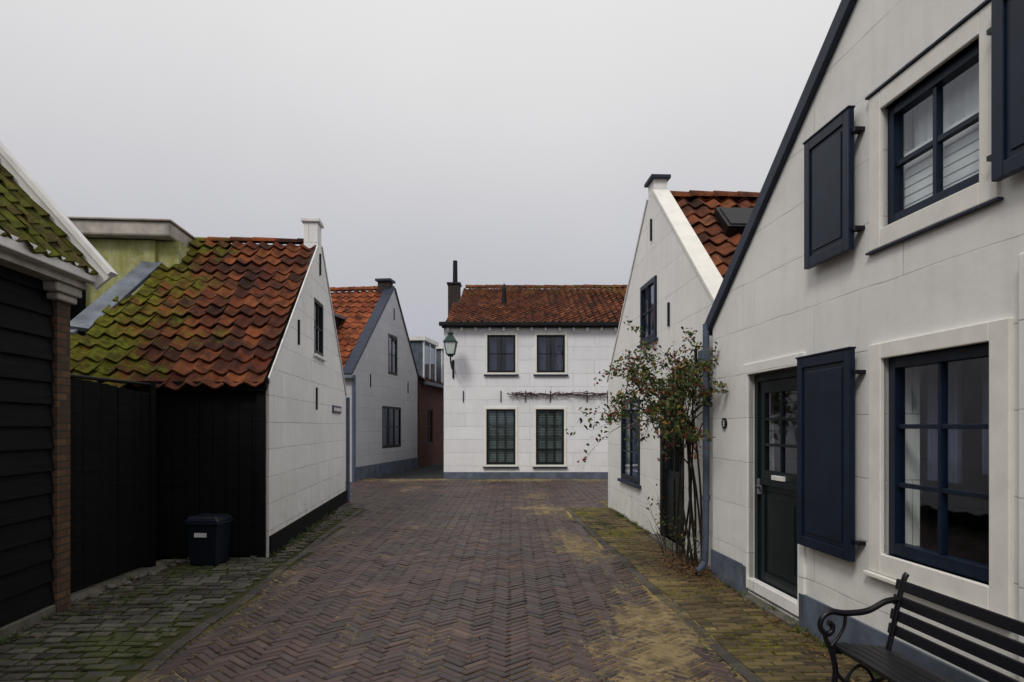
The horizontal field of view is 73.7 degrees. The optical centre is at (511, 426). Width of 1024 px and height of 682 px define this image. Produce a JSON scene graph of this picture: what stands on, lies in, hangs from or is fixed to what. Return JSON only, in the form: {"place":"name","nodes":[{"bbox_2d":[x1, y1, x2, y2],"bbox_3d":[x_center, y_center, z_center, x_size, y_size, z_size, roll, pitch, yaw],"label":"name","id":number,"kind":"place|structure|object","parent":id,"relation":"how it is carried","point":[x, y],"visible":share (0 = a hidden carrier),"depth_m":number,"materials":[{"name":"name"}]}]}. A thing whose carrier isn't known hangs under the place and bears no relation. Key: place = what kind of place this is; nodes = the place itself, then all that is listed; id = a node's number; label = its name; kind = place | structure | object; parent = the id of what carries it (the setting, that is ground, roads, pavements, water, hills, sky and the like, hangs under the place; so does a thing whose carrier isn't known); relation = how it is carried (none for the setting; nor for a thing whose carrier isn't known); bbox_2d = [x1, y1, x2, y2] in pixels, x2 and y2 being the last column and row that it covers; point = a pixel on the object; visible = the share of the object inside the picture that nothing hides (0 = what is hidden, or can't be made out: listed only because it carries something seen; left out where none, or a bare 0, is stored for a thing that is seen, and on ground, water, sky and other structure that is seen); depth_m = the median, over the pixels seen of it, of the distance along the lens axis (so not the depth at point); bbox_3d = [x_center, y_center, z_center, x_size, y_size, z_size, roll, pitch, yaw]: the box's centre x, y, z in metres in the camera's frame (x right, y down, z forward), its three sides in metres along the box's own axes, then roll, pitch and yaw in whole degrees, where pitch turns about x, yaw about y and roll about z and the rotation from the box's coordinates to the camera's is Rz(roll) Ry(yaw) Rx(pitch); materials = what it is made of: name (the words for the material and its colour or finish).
{"place":"outdoors","nodes":[
{"label":"outdoors","id":0,"kind":"place"},
{"bbox_2d":[70,239,156,335],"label":"annex wall","id":1,"kind":"structure","parent":0,"point":[122,258],"depth_m":10.31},
{"bbox_2d":[70,220,192,246],"bbox_3d":[-5.994,-2.950,11.617,1.500,0.220,2.980,0,0,-5],"label":"annex cap","id":2,"kind":"object","parent":1,"relation":"on","point":[129,230],"visible":0.24,"depth_m":10.17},
{"bbox_2d":[67,216,195,238],"bbox_3d":[-5.999,-3.075,11.616,1.570,0.030,3.060,0,0,-5],"label":"annex cap lip","id":3,"kind":"object","parent":2,"relation":"attached to","point":[176,225],"visible":0.24,"depth_m":10.13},
{"bbox_2d":[157,241,189,269],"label":"annex wall side","id":4,"kind":"structure","parent":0,"point":[170,254],"depth_m":10.42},
{"bbox_2d":[0,507,355,681],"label":"cobble pavement","id":5,"kind":"structure","parent":0,"point":[131,619],"depth_m":5.49,"materials":[{"name":"stone"}]},
{"bbox_2d":[85,559,186,598],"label":"loose stones","id":6,"kind":"object","parent":5,"relation":"on","point":[160,567],"visible":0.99,"depth_m":7.09,"materials":[{"name":"stone"}]},
{"bbox_2d":[183,513,233,564],"bbox_3d":[-3.458,1.299,7.823,0.408,0.574,0.426,0,0,4],"label":"waste bin","id":7,"kind":"object","parent":5,"relation":"on","point":[208,536],"visible":0.99,"depth_m":7.65,"materials":[{"name":"plastic"}]},
{"bbox_2d":[375,463,443,478],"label":"pavement","id":8,"kind":"structure","parent":0,"point":[435,471],"depth_m":22.60,"materials":[{"name":"concrete"}]},
{"bbox_2d":[344,290,416,481],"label":"facade","id":9,"kind":"structure","parent":8,"relation":"on","point":[385,389],"depth_m":22.10,"materials":[{"name":"grey paint"}]},
{"bbox_2d":[343,286,394,374],"bbox_3d":[-4.408,-3.097,21.226,0.320,3.310,3.942,0,0,8],"label":"rake board","id":10,"kind":"object","parent":9,"relation":"attached to","point":[362,341],"visible":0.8,"depth_m":20.89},
{"bbox_2d":[356,457,417,480],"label":"plinth","id":11,"kind":"structure","parent":9,"relation":"attached to","point":[377,470],"depth_m":22.21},
{"bbox_2d":[382,406,400,448],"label":"window frame","id":12,"kind":"object","parent":9,"relation":"attached to","point":[399,428],"visible":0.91,"depth_m":23.26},
{"bbox_2d":[388,333,396,375],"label":"window frame","id":13,"kind":"object","parent":9,"relation":"attached to","point":[391,354],"visible":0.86,"depth_m":23.06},
{"bbox_2d":[389,409,395,444],"bbox_3d":[-4.143,-0.003,23.629,0.055,1.354,0.552,0,0,8],"label":"window curtain","id":14,"kind":"object","parent":9,"relation":"hanging from","point":[390,426],"depth_m":23.47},
{"bbox_2d":[394,288,418,377],"bbox_3d":[-3.909,-3.275,24.696,0.320,2.867,2.963,0,0,8],"label":"rake board","id":15,"kind":"object","parent":9,"relation":"attached to","point":[406,332],"visible":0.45,"depth_m":24.55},
{"bbox_2d":[417,382,443,467],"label":"facade","id":16,"kind":"structure","parent":8,"relation":"on","point":[432,398],"depth_m":27.78,"materials":[{"name":"red brick"}]},
{"bbox_2d":[0,0,840,344],"label":"sky","id":17,"kind":"structure","parent":0,"point":[514,142],"materials":[{"name":"grey"}]},
{"bbox_2d":[410,340,433,381],"bbox_3d":[-4.333,-2.575,27.728,2.000,1.550,1.900,0,0,8],"label":"dormer box","id":18,"kind":"object","parent":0,"point":[417,348],"visible":0.29,"depth_m":26.70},
{"bbox_2d":[436,349,443,381],"bbox_3d":[-3.920,-2.575,30.598,2.000,1.550,1.900,0,0,8],"label":"dormer box","id":19,"kind":"object","parent":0,"point":[438,364],"visible":0.07,"depth_m":29.53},
{"bbox_2d":[143,478,742,681],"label":"brick road","id":20,"kind":"structure","parent":0,"point":[416,509],"depth_m":6.01,"materials":[{"name":"brown brick"}]},
{"bbox_2d":[352,375,355,481],"bbox_3d":[-4.478,0.065,19.339,0.095,3.030,0.100,0,0,8],"label":"downpipe","id":21,"kind":"object","parent":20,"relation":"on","point":[354,429],"visible":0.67,"depth_m":19.30,"materials":[{"name":"metal"}]},
{"bbox_2d":[0,507,880,681],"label":"grass tufts","id":22,"kind":"object","parent":20,"relation":"on","point":[15,634],"visible":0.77,"depth_m":6.25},
{"bbox_2d":[127,507,763,681],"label":"kerb","id":23,"kind":"structure","parent":20,"relation":"on","point":[166,654],"depth_m":5.61,"materials":[{"name":"stone"}]},
{"bbox_2d":[570,507,887,681],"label":"yellow brick pavement","id":24,"kind":"structure","parent":0,"point":[732,627],"depth_m":5.58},
{"bbox_2d":[649,534,685,555],"bbox_3d":[2.090,1.560,9.039,0.260,0.080,1.230,0,0,-3],"label":"door step","id":25,"kind":"object","parent":24,"relation":"on","point":[653,537],"depth_m":9.01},
{"bbox_2d":[694,324,709,574],"bbox_3d":[2.029,0.237,7.283,0.086,2.674,0.257,0,0,43],"label":"downpipe","id":26,"kind":"object","parent":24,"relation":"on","point":[706,482],"visible":0.79,"depth_m":7.32,"materials":[{"name":"metal"}]},
{"bbox_2d":[738,592,799,626],"bbox_3d":[2.297,1.575,5.899,0.300,0.050,1.033,0,0,-4],"label":"door step","id":27,"kind":"object","parent":24,"relation":"on","point":[749,597],"depth_m":5.75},
{"bbox_2d":[817,572,1023,681],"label":"park bench","id":28,"kind":"object","parent":24,"relation":"on","point":[888,663],"visible":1,"depth_m":3.34,"materials":[{"name":"black metal"}]},
{"label":"ground","id":29,"kind":"structure","parent":0,"visible":0},
{"bbox_2d":[0,141,117,638],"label":"black timber shed","id":30,"kind":"structure","parent":29,"relation":"on","point":[53,261],"depth_m":5.53,"materials":[{"name":"wood"}]},
{"bbox_2d":[0,479,877,681],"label":"ground","id":31,"kind":"structure","parent":29,"relation":"on","point":[146,661],"depth_m":5.21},
{"bbox_2d":[70,374,176,602],"bbox_3d":[-4.011,0.550,7.000,0.200,2.100,2.000,0,0,1],"label":"black board fence","id":32,"kind":"object","parent":31,"relation":"on","point":[112,481],"visible":0.85,"depth_m":6.82,"materials":[{"name":"paint"}]},
{"bbox_2d":[256,391,265,557],"bbox_3d":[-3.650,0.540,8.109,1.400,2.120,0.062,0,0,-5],"label":"corner post","id":33,"kind":"object","parent":31,"relation":"on","point":[260,474],"visible":0.29,"depth_m":8.15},
{"bbox_2d":[250,222,345,557],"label":"facade","id":34,"kind":"structure","parent":31,"relation":"on","point":[305,456],"depth_m":10.38,"materials":[{"name":"white paint"}]},
{"bbox_2d":[73,245,307,388],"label":"roof deck","id":35,"kind":"structure","parent":34,"relation":"on","point":[269,366],"depth_m":9.35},
{"bbox_2d":[70,239,315,390],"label":"roof tiles","id":36,"kind":"object","parent":35,"relation":"on","point":[208,296],"visible":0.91,"depth_m":9.11,"materials":[{"name":"tile"}]},
{"bbox_2d":[70,261,161,331],"bbox_3d":[-5.507,-2.197,10.022,0.289,1.966,2.534,0,0,4],"label":"flashing","id":37,"kind":"object","parent":36,"relation":"attached to","point":[132,281],"visible":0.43,"depth_m":9.52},
{"bbox_2d":[97,381,266,390],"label":"fascia","id":38,"kind":"structure","parent":36,"relation":"attached to","point":[242,387],"depth_m":8.06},
{"bbox_2d":[193,237,303,244],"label":"ridge tiles","id":39,"kind":"object","parent":36,"relation":"on","point":[299,241],"visible":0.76,"depth_m":11.26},
{"bbox_2d":[268,245,318,381],"bbox_3d":[-3.056,-1.752,9.714,0.021,2.442,3.040,0,0,-5],"label":"coping","id":40,"kind":"object","parent":34,"relation":"attached to","point":[290,322],"visible":1,"depth_m":9.33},
{"bbox_2d":[269,490,346,556],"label":"plinth","id":41,"kind":"structure","parent":34,"relation":"attached to","point":[284,535],"depth_m":10.06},
{"bbox_2d":[314,297,322,355],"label":"window frame","id":42,"kind":"object","parent":34,"relation":"attached to","point":[318,304],"visible":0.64,"depth_m":11.33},
{"bbox_2d":[321,246,346,395],"bbox_3d":[-3.457,-1.843,12.904,0.260,2.443,2.700,0,0,-5],"label":"coping","id":43,"kind":"object","parent":34,"relation":"attached to","point":[333,320],"visible":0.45,"depth_m":12.74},
{"bbox_2d":[346,397,349,501],"bbox_3d":[-3.423,0.490,14.241,0.076,2.180,0.080,0,0,-5],"label":"downpipe","id":44,"kind":"object","parent":34,"relation":"attached to","point":[348,446],"visible":0.97,"depth_m":14.21,"materials":[{"name":"metal"}]},
{"bbox_2d":[18,509,874,681],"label":"fallen leaves","id":45,"kind":"object","parent":31,"relation":"on","point":[682,572],"visible":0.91,"depth_m":6.86,"materials":[{"name":"brown plant"}]},
{"bbox_2d":[565,316,728,568],"bbox_3d":[1.399,0.125,7.845,1.651,2.926,3.096,0,0,0],"label":"climbing rose bush","id":46,"kind":"object","parent":31,"relation":"on","point":[676,381],"visible":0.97,"depth_m":7.47,"materials":[{"name":"green plant"}]},
{"bbox_2d":[608,179,712,569],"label":"facade","id":47,"kind":"structure","parent":31,"relation":"on","point":[664,258],"depth_m":9.83,"materials":[{"name":"white paint"}]},
{"bbox_2d":[607,198,647,381],"bbox_3d":[2.077,-2.163,11.936,0.240,2.582,3.255,0,0,-3],"label":"coping","id":48,"kind":"object","parent":47,"relation":"attached to","point":[628,283],"visible":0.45,"depth_m":11.57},
{"bbox_2d":[621,398,639,484],"bbox_3d":[2.013,0.235,11.518,0.070,1.390,1.370,0,0,-3],"label":"window frame","id":49,"kind":"object","parent":47,"relation":"attached to","point":[628,477],"visible":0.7,"depth_m":11.51,"materials":[{"name":"blue paint"}]},
{"bbox_2d":[633,403,637,476],"bbox_3d":[2.160,0.202,11.877,0.056,1.364,0.508,0,0,-3],"label":"window curtain","id":50,"kind":"object","parent":47,"relation":"hanging from","point":[635,459],"depth_m":11.82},
{"bbox_2d":[640,275,656,342],"bbox_3d":[2.065,-1.720,10.254,0.070,0.900,0.900,0,0,-3],"label":"window frame","id":51,"kind":"object","parent":47,"relation":"attached to","point":[648,285],"visible":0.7,"depth_m":10.24,"materials":[{"name":"blue paint"}]},
{"bbox_2d":[644,174,670,187],"bbox_3d":[2.160,-3.645,10.149,0.290,0.050,0.440,0,0,-3],"label":"gable cap","id":52,"kind":"object","parent":47,"relation":"on","point":[656,176],"visible":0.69,"depth_m":9.94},
{"bbox_2d":[631,219,696,381],"bbox_3d":[2.074,-1.825,9.654,0.034,2.470,3.328,0,0,-3],"label":"wall anchor","id":53,"kind":"object","parent":47,"relation":"attached to","point":[668,316],"depth_m":9.14,"materials":[{"name":"black metal"}]},
{"bbox_2d":[660,387,683,543],"bbox_3d":[2.164,0.500,9.041,0.141,2.040,1.070,0,0,-3],"label":"door","id":54,"kind":"structure","parent":47,"relation":"attached to","point":[669,480],"depth_m":9.29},
{"bbox_2d":[653,189,722,301],"bbox_3d":[2.240,-2.342,8.617,0.240,2.222,2.745,0,0,-3],"label":"coping","id":55,"kind":"object","parent":47,"relation":"attached to","point":[708,273],"visible":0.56,"depth_m":8.49,"materials":[{"name":"stone"}]},
{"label":"side walls","id":56,"kind":"object","parent":31,"relation":"on","visible":0},
{"bbox_2d":[673,195,757,201],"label":"roof tiles","id":57,"kind":"object","parent":56,"relation":"on","point":[691,198],"depth_m":10.17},
{"bbox_2d":[670,190,759,200],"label":"ridge tiles","id":58,"kind":"object","parent":57,"relation":"on","point":[719,194],"visible":0.21,"depth_m":10.05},
{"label":"side walls","id":59,"kind":"object","parent":31,"relation":"on","visible":0},
{"bbox_2d":[156,381,264,556],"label":"board wall","id":60,"kind":"structure","parent":59,"relation":"attached to","point":[205,451],"depth_m":8.15,"materials":[{"name":"wood"}]},
{"bbox_2d":[488,337,562,461],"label":"interior wall","id":61,"kind":"structure","parent":29,"relation":"on","point":[504,351],"depth_m":22.20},
{"bbox_2d":[444,472,607,478],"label":"plinth","id":62,"kind":"structure","parent":29,"relation":"on","point":[525,475],"depth_m":20.57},
{"bbox_2d":[444,328,617,471],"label":"facade","id":63,"kind":"structure","parent":29,"relation":"on","point":[589,354],"depth_m":20.60,"materials":[{"name":"paint"}]},
{"bbox_2d":[443,327,457,377],"bbox_3d":[-1.800,-2.175,20.206,0.400,1.450,0.812,0,0,0],"label":"wall lantern","id":64,"kind":"object","parent":63,"relation":"attached to","point":[450,343],"depth_m":19.88,"materials":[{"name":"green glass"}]},
{"bbox_2d":[489,338,496,369],"bbox_3d":[-0.577,-2.193,20.800,0.219,1.003,0.055,0,0,0],"label":"window net","id":65,"kind":"object","parent":63,"relation":"attached to","point":[492,357],"depth_m":20.81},
{"bbox_2d":[486,409,514,464],"bbox_3d":[-0.335,0.323,20.655,0.876,1.675,0.070,0,0,0],"label":"window frame","id":66,"kind":"object","parent":63,"relation":"attached to","point":[496,449],"visible":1,"depth_m":20.62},
{"bbox_2d":[489,411,512,459],"bbox_3d":[-0.335,0.304,20.735,0.756,1.528,0.030,0,0,0],"label":"window blind","id":67,"kind":"object","parent":66,"relation":"attached to","point":[500,434],"depth_m":20.72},
{"bbox_2d":[484,407,517,466],"bbox_3d":[-0.335,0.323,20.610,1.016,1.815,0.080,0,0,0],"label":"surround","id":68,"kind":"object","parent":63,"relation":"attached to","point":[516,436],"visible":1,"depth_m":20.57,"materials":[{"name":"paint"}]},
{"bbox_2d":[487,335,514,372],"bbox_3d":[-0.322,-2.188,20.655,0.850,1.135,0.070,0,0,0],"label":"window frame","id":69,"kind":"object","parent":63,"relation":"attached to","point":[501,370],"visible":1,"depth_m":20.62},
{"bbox_2d":[485,333,517,373],"bbox_3d":[-0.322,-2.188,20.610,0.990,1.275,0.080,0,0,0],"label":"surround","id":70,"kind":"object","parent":63,"relation":"attached to","point":[516,352],"visible":1,"depth_m":20.57,"materials":[{"name":"paint"}]},
{"bbox_2d":[506,338,512,369],"bbox_3d":[-0.066,-2.193,20.800,0.219,1.003,0.055,0,0,0],"label":"window net","id":71,"kind":"object","parent":63,"relation":"attached to","point":[509,357],"depth_m":20.80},
{"bbox_2d":[439,322,618,325],"bbox_3d":[1.930,-3.060,20.390,8.220,0.120,0.140,0,0,0],"label":"gutter","id":72,"kind":"object","parent":63,"relation":"attached to","point":[528,323],"visible":0.56,"depth_m":20.32,"materials":[{"name":"black paint"}]},
{"bbox_2d":[442,326,617,327],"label":"fascia","id":73,"kind":"structure","parent":63,"relation":"attached to","point":[530,326],"depth_m":20.46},
{"bbox_2d":[539,338,545,369],"bbox_3d":[0.916,-2.193,20.800,0.219,1.003,0.055,0,0,0],"label":"window net","id":74,"kind":"object","parent":63,"relation":"attached to","point":[542,357],"depth_m":20.81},
{"bbox_2d":[536,409,563,464],"bbox_3d":[1.146,0.323,20.655,0.850,1.675,0.070,0,0,0],"label":"window frame","id":75,"kind":"object","parent":63,"relation":"attached to","point":[553,449],"visible":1,"depth_m":20.62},
{"bbox_2d":[538,411,561,459],"bbox_3d":[1.146,0.304,20.735,0.730,1.528,0.030,0,0,0],"label":"window blind","id":76,"kind":"object","parent":75,"relation":"attached to","point":[550,434],"depth_m":20.72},
{"bbox_2d":[534,407,565,466],"bbox_3d":[1.146,0.323,20.610,0.990,1.815,0.080,0,0,0],"label":"surround","id":77,"kind":"object","parent":63,"relation":"attached to","point":[535,408],"visible":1,"depth_m":20.57,"materials":[{"name":"paint"}]},
{"bbox_2d":[534,333,566,373],"bbox_3d":[1.172,-2.188,20.610,0.990,1.275,0.080,0,0,0],"label":"surround","id":78,"kind":"object","parent":63,"relation":"attached to","point":[535,352],"visible":1,"depth_m":20.57,"materials":[{"name":"paint"}]},
{"bbox_2d":[537,335,564,372],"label":"window frame","id":79,"kind":"object","parent":63,"relation":"attached to","point":[550,370],"visible":1,"depth_m":20.62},
{"bbox_2d":[507,390,607,400],"bbox_3d":[1.375,-0.917,20.501,3.066,0.367,0.126,0,0,0],"label":"wall climber vine","id":80,"kind":"object","parent":63,"relation":"attached to","point":[516,394],"depth_m":20.50,"materials":[{"name":"brown plant"}]},
{"bbox_2d":[555,338,561,369],"bbox_3d":[1.427,-2.193,20.800,0.219,1.003,0.055,0,0,0],"label":"window net","id":81,"kind":"object","parent":63,"relation":"attached to","point":[558,357],"depth_m":20.80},
{"bbox_2d":[774,365,927,548],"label":"side walls","id":82,"kind":"structure","parent":29,"relation":"on","point":[791,431],"depth_m":7.13,"materials":[{"name":"white paint"}]},
{"bbox_2d":[676,195,756,277],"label":"roof tiles","id":83,"kind":"object","parent":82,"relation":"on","point":[703,223],"visible":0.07,"depth_m":9.28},
{"bbox_2d":[713,207,752,235],"bbox_3d":[3.257,-2.800,9.312,0.840,0.155,0.640,0,39,-3],"label":"roof window","id":84,"kind":"structure","parent":83,"relation":"on","point":[732,221],"depth_m":9.22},
{"bbox_2d":[713,0,1023,681],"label":"facade","id":85,"kind":"structure","parent":29,"relation":"on","point":[780,301],"depth_m":4.56,"materials":[{"name":"white paint"}]},
{"bbox_2d":[743,352,805,617],"bbox_3d":[2.263,0.465,5.896,0.070,2.090,1.153,0,0,-4],"label":"door surround","id":86,"kind":"object","parent":85,"relation":"attached to","point":[777,597],"visible":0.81,"depth_m":6.28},
{"bbox_2d":[754,368,796,579],"bbox_3d":[2.347,0.530,5.902,0.100,2.020,0.953,0,0,-4],"label":"door frame","id":87,"kind":"object","parent":85,"relation":"attached to","point":[780,374],"visible":0.3,"depth_m":6.31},
{"bbox_2d":[757,377,796,598],"bbox_3d":[2.328,0.555,5.902,0.080,1.930,0.813,0,0,-4],"label":"door","id":88,"kind":"structure","parent":87,"relation":"attached to","point":[778,535],"depth_m":5.95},
{"bbox_2d":[704,0,856,335],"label":"rake board","id":89,"kind":"object","parent":85,"relation":"attached to","point":[830,43],"visible":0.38,"depth_m":5.57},
{"bbox_2d":[795,347,855,561],"bbox_3d":[2.252,0.188,4.935,0.052,1.444,0.738,0,0,-4],"label":"shutter","id":90,"kind":"object","parent":85,"relation":"attached to","point":[825,452],"visible":1,"depth_m":4.86,"materials":[{"name":"blue paint"}]},
{"bbox_2d":[802,105,854,269],"bbox_3d":[2.256,-1.672,4.885,0.052,0.964,0.618,0,0,-4],"label":"shutter","id":91,"kind":"object","parent":85,"relation":"attached to","point":[828,187],"visible":1,"depth_m":4.83,"materials":[{"name":"blue paint"}]},
{"bbox_2d":[711,549,983,681],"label":"plinth","id":92,"kind":"structure","parent":85,"relation":"attached to","point":[856,631],"depth_m":4.76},
{"bbox_2d":[851,126,864,231],"bbox_3d":[2.313,-1.653,4.572,0.068,0.685,0.070,0,0,-4],"label":"shutter hinge","id":93,"kind":"object","parent":85,"relation":"attached to","point":[857,130],"visible":1,"depth_m":4.55,"materials":[{"name":"black metal"}]},
{"bbox_2d":[863,570,895,584],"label":"sill","id":94,"kind":"structure","parent":85,"relation":"attached to","point":[884,578],"depth_m":4.31,"materials":[{"name":"stone"}]},
{"bbox_2d":[888,42,978,224],"bbox_3d":[2.459,-1.640,3.940,0.070,0.760,0.832,0,0,-4],"label":"window frame","id":95,"kind":"object","parent":85,"relation":"on","point":[935,84],"visible":0.55,"depth_m":3.98,"materials":[{"name":"blue paint"}]},
{"bbox_2d":[905,109,978,208],"bbox_3d":[2.512,-1.523,3.944,0.025,0.382,0.712,0,0,-4],"label":"window louvre","id":96,"kind":"object","parent":95,"relation":"attached to","point":[960,156],"depth_m":3.91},
{"bbox_2d":[915,62,978,146],"bbox_3d":[2.564,-1.696,3.948,0.032,0.728,0.712,0,0,-4],"label":"window curtain","id":97,"kind":"object","parent":95,"relation":"hanging from","point":[960,96],"depth_m":3.98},
{"bbox_2d":[865,0,1003,255],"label":"drips","id":98,"kind":"object","parent":85,"relation":"attached to","point":[913,61],"visible":1,"depth_m":3.83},
{"bbox_2d":[869,2,1000,251],"bbox_3d":[2.409,-1.640,3.936,0.072,1.000,1.072,0,0,-4],"label":"surround","id":99,"kind":"object","parent":85,"relation":"attached to","point":[977,25],"visible":0.77,"depth_m":3.84,"materials":[{"name":"stone"}]},
{"bbox_2d":[889,343,988,582],"bbox_3d":[2.462,0.190,3.900,0.070,1.240,0.892,0,0,-4],"label":"window frame","id":100,"kind":"object","parent":85,"relation":"on","point":[942,558],"visible":0.62,"depth_m":3.96,"materials":[{"name":"blue paint"}]},
{"bbox_2d":[868,317,1013,618],"bbox_3d":[2.410,0.205,3.896,0.075,1.470,1.152,0,0,-4],"label":"surround","id":101,"kind":"object","parent":85,"relation":"attached to","point":[996,594],"visible":0.85,"depth_m":3.52,"materials":[{"name":"stone"}]},
{"bbox_2d":[927,361,962,483],"bbox_3d":[2.629,-0.064,4.149,0.055,0.802,0.290,0,0,-4],"label":"window curtain","id":102,"kind":"object","parent":85,"relation":"hanging from","point":[955,416],"depth_m":4.07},
{"bbox_2d":[982,357,988,474],"bbox_3d":[2.683,-0.097,3.706,0.032,0.736,0.343,0,0,-4],"label":"window curtain","id":103,"kind":"object","parent":85,"relation":"hanging from","point":[985,414],"depth_m":3.87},
{"bbox_2d":[991,0,1023,181],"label":"shutter","id":104,"kind":"object","parent":85,"relation":"attached to","point":[1007,88],"visible":1,"depth_m":3.27,"materials":[{"name":"blue paint"}]},
{"bbox_2d":[1018,252,1023,681],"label":"pilaster","id":105,"kind":"object","parent":85,"relation":"attached to","point":[1020,439],"visible":1,"depth_m":3.21,"materials":[{"name":"white paint"}]},
{"bbox_2d":[928,358,988,564],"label":"interior wall","id":106,"kind":"structure","parent":29,"relation":"on","point":[968,528],"depth_m":6.57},
{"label":"side walls","id":107,"kind":"object","parent":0,"visible":0},
{"bbox_2d":[448,284,460,315],"bbox_3d":[-2.090,-3.850,24.750,0.420,2.500,0.500,0,0,0],"label":"chimney","id":108,"kind":"object","parent":107,"relation":"on","point":[454,292],"visible":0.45,"depth_m":24.50,"materials":[{"name":"brick"}]},
{"bbox_2d":[445,289,623,321],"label":"roof deck","id":109,"kind":"structure","parent":107,"relation":"on","point":[538,308],"depth_m":22.57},
{"bbox_2d":[447,286,626,321],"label":"roof tiles","id":110,"kind":"object","parent":109,"relation":"on","point":[476,301],"visible":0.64,"depth_m":22.30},
{"bbox_2d":[465,284,626,287],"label":"ridge tiles","id":111,"kind":"object","parent":110,"relation":"on","point":[536,286],"visible":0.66,"depth_m":24.91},
{"bbox_3d":[-7.444,-3.002,21.755,6.000,3.196,3.838,0,0,8],"label":"roof deck","id":112,"kind":"object","parent":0,"visible":0},
{"bbox_2d":[330,290,381,367],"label":"roof tiles","id":113,"kind":"object","parent":112,"relation":"on","point":[353,324],"visible":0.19,"depth_m":22.13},
{"bbox_2d":[330,286,377,291],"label":"ridge tiles","id":114,"kind":"object","parent":113,"relation":"on","point":[354,288],"visible":0.36,"depth_m":23.30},
{"bbox_3d":[-4.361,-2.801,30.813,3.335,2.399,9.000,0,0,8],"label":"roof deck","id":115,"kind":"object","parent":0,"visible":0},
{"bbox_2d":[409,336,438,379],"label":"dormer trim","id":116,"kind":"structure","parent":115,"relation":"on","point":[424,339],"depth_m":27.32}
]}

